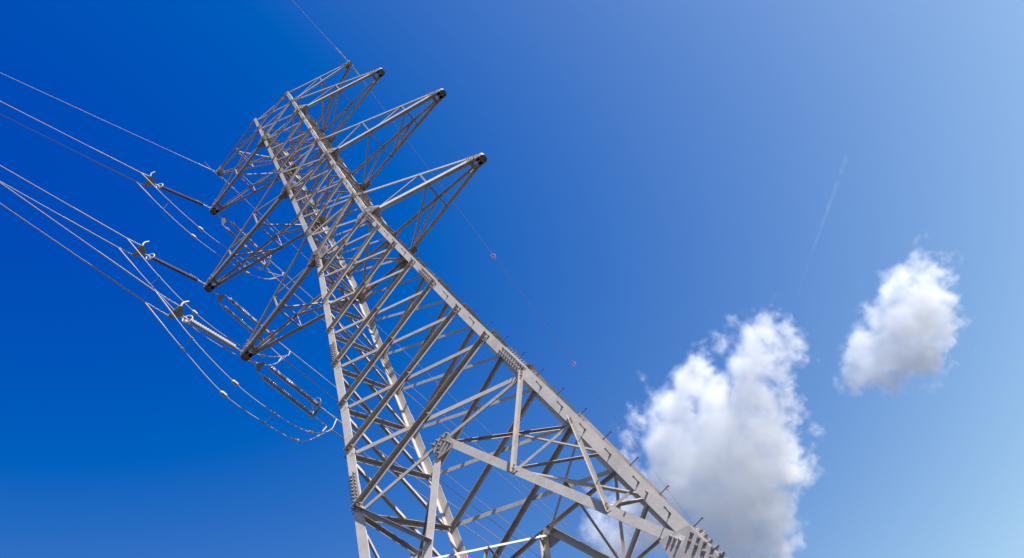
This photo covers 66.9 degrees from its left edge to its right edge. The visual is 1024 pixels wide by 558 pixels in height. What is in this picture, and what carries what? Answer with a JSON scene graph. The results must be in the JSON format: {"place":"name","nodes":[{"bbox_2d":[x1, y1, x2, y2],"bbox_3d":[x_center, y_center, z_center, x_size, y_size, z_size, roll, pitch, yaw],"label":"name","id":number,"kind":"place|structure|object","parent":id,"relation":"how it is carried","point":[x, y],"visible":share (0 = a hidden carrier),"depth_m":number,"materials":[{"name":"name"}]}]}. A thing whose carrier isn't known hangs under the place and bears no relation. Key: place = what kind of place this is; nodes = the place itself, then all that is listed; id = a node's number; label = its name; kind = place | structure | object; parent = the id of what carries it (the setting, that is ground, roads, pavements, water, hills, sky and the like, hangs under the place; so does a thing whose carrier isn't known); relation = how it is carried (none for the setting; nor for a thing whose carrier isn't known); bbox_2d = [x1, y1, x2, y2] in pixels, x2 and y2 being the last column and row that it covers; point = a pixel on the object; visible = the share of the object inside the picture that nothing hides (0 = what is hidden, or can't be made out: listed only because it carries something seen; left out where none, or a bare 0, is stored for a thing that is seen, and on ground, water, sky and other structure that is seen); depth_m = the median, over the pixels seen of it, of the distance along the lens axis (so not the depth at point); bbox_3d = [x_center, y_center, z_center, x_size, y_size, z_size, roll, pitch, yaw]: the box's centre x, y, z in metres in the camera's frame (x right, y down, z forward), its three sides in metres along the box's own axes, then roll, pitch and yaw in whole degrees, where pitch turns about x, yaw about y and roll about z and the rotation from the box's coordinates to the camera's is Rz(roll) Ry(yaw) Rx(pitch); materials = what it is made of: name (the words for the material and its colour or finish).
{"place":"outdoors","nodes":[
{"label":"outdoors","id":0,"kind":"place"},
{"bbox_2d":[0,0,1023,557],"label":"sky","id":1,"kind":"structure","parent":0,"point":[780,243],"materials":[{"name":"blue"}]},
{"label":"ground","id":2,"kind":"structure","parent":0,"visible":0},
{"bbox_2d":[204,60,731,557],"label":"pylon","id":3,"kind":"object","parent":2,"relation":"on","point":[678,534],"visible":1,"depth_m":22.75,"materials":[{"name":"metal"}]},
{"bbox_2d":[1,73,215,172],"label":"earth wire","id":4,"kind":"object","parent":3,"relation":"attached to","point":[116,126],"visible":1,"depth_m":37.99,"materials":[{"name":"silver metal"}]},
{"bbox_2d":[120,239,205,284],"bbox_3d":[-14.185,-0.698,32.025,0.677,1.022,4.108,-49,-51,6],"label":"insulator string","id":5,"kind":"object","parent":3,"relation":"attached to","point":[141,249],"visible":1,"depth_m":31.66,"materials":[{"name":"ceramic"}]},
{"bbox_2d":[0,181,117,247],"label":"conductor","id":6,"kind":"object","parent":5,"relation":"attached to","point":[63,217],"visible":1,"depth_m":28.97,"materials":[{"name":"silver metal"}]},
{"bbox_2d":[0,165,126,238],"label":"conductor","id":7,"kind":"object","parent":5,"relation":"attached to","point":[67,204],"visible":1,"depth_m":29.09,"materials":[{"name":"silver metal"}]},
{"bbox_2d":[118,247,281,364],"bbox_3d":[-12.479,1.826,31.990,0.131,2.914,8.657,-44,-51,2],"label":"jumper cable","id":8,"kind":"object","parent":5,"relation":"hanging from","point":[181,317],"visible":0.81,"depth_m":30.34,"materials":[{"name":"silver metal"}]},
{"bbox_2d":[137,171,211,208],"bbox_3d":[-15.901,-4.211,36.971,3.824,1.056,0.705,27,-76,-37],"label":"insulator string","id":9,"kind":"object","parent":3,"relation":"attached to","point":[151,180],"visible":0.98,"depth_m":36.59,"materials":[{"name":"ceramic"}]},
{"bbox_2d":[0,114,135,181],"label":"conductor","id":10,"kind":"object","parent":9,"relation":"attached to","point":[73,150],"visible":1,"depth_m":33.81,"materials":[{"name":"silver metal"}]},
{"bbox_2d":[0,101,140,172],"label":"conductor","id":11,"kind":"object","parent":9,"relation":"attached to","point":[77,140],"visible":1,"depth_m":33.84,"materials":[{"name":"silver metal"}]},
{"bbox_2d":[136,181,275,279],"bbox_3d":[-14.330,-1.780,37.103,0.130,2.429,8.181,-45,-51,4],"label":"jumper cable","id":12,"kind":"object","parent":9,"relation":"hanging from","point":[194,237],"visible":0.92,"depth_m":35.62,"materials":[{"name":"silver metal"}]},
{"bbox_2d":[141,173,283,275],"bbox_3d":[-14.117,-2.138,37.347,0.130,2.386,8.463,-45,-51,4],"label":"jumper cable","id":13,"kind":"object","parent":9,"relation":"hanging from","point":[201,229],"visible":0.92,"depth_m":35.93,"materials":[{"name":"silver metal"}]},
{"bbox_2d":[146,292,243,352],"bbox_3d":[-10.778,1.607,26.891,0.717,1.166,4.476,-40,-51,-1],"label":"insulator string","id":14,"kind":"object","parent":3,"relation":"attached to","point":[178,312],"visible":1,"depth_m":26.59,"materials":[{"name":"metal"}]},
{"bbox_2d":[0,203,143,301],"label":"conductor","id":15,"kind":"object","parent":14,"relation":"attached to","point":[76,255],"visible":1,"depth_m":23.41,"materials":[{"name":"silver metal"}]},
{"bbox_2d":[0,182,155,291],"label":"conductor","id":16,"kind":"object","parent":14,"relation":"attached to","point":[82,240],"visible":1,"depth_m":23.46,"materials":[{"name":"silver metal"}]},
{"bbox_2d":[216,213,282,277],"bbox_3d":[-13.337,-1.722,39.536,0.743,1.409,4.332,-40,-51,-1],"label":"insulator string","id":17,"kind":"object","parent":3,"relation":"attached to","point":[234,236],"visible":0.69,"depth_m":39.42,"materials":[{"name":"ceramic"}]},
{"bbox_2d":[276,278,571,536],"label":"conductor","id":18,"kind":"object","parent":17,"relation":"attached to","point":[419,404],"visible":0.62,"depth_m":47.38,"materials":[{"name":"silver metal"}]},
{"bbox_2d":[284,273,594,548],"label":"conductor","id":19,"kind":"object","parent":17,"relation":"attached to","point":[425,399],"visible":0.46,"depth_m":47.82,"materials":[{"name":"silver metal"}]},
{"bbox_2d":[212,289,289,355],"bbox_3d":[-11.666,1.978,34.789,0.796,1.169,4.442,-40,-51,-1],"label":"insulator string","id":20,"kind":"object","parent":3,"relation":"attached to","point":[240,308],"visible":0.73,"depth_m":34.58,"materials":[{"name":"ceramic"}]},
{"bbox_2d":[127,238,289,356],"bbox_3d":[-12.197,1.522,32.240,0.131,3.046,8.788,-43,-51,2],"label":"jumper cable","id":21,"kind":"object","parent":20,"relation":"hanging from","point":[194,312],"visible":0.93,"depth_m":30.53,"materials":[{"name":"silver metal"}]},
{"bbox_2d":[282,358,540,557],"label":"conductor","id":22,"kind":"object","parent":20,"relation":"attached to","point":[392,443],"visible":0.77,"depth_m":39.58,"materials":[{"name":"silver metal"}]},
{"bbox_2d":[290,351,552,557],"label":"conductor","id":23,"kind":"object","parent":20,"relation":"attached to","point":[398,436],"visible":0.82,"depth_m":40.13,"materials":[{"name":"silver metal"}]},
{"bbox_2d":[249,358,335,425],"bbox_3d":[-8.407,4.362,29.988,0.824,0.846,4.471,-40,-51,-1],"label":"insulator string","id":24,"kind":"object","parent":3,"relation":"attached to","point":[259,366],"visible":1,"depth_m":29.91,"materials":[{"name":"ceramic"}]},
{"bbox_2d":[144,301,326,441],"bbox_3d":[-9.098,3.949,26.968,0.131,2.976,9.071,-41,-51,0],"label":"jumper cable","id":25,"kind":"object","parent":24,"relation":"hanging from","point":[223,393],"visible":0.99,"depth_m":24.99,"materials":[{"name":"silver metal"}]},
{"bbox_2d":[155,292,336,433],"bbox_3d":[-8.785,3.689,27.225,0.132,3.002,9.173,-41,-51,0],"label":"jumper cable","id":26,"kind":"object","parent":24,"relation":"hanging from","point":[234,382],"visible":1,"depth_m":25.26,"materials":[{"name":"silver metal"}]},
{"bbox_2d":[327,426,508,557],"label":"conductor","id":27,"kind":"object","parent":24,"relation":"attached to","point":[414,489],"visible":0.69,"depth_m":33.90,"materials":[{"name":"silver metal"}]},
{"bbox_2d":[337,419,524,557],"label":"conductor","id":28,"kind":"object","parent":24,"relation":"attached to","point":[429,487],"visible":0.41,"depth_m":35.80,"materials":[{"name":"silver metal"}]},
{"bbox_2d":[292,0,348,61],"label":"earth wire","id":29,"kind":"object","parent":3,"relation":"attached to","point":[325,36],"visible":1,"depth_m":40.37,"materials":[{"name":"silver metal"}]},
{"bbox_2d":[220,176,617,553],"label":"earth wire","id":30,"kind":"object","parent":3,"relation":"attached to","point":[387,335],"visible":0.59,"depth_m":50.37,"materials":[{"name":"silver metal"}]},
{"bbox_2d":[352,67,691,521],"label":"earth wire","id":31,"kind":"object","parent":3,"relation":"attached to","point":[513,282],"visible":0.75,"depth_m":51.48,"materials":[{"name":"silver metal"}]}
]}

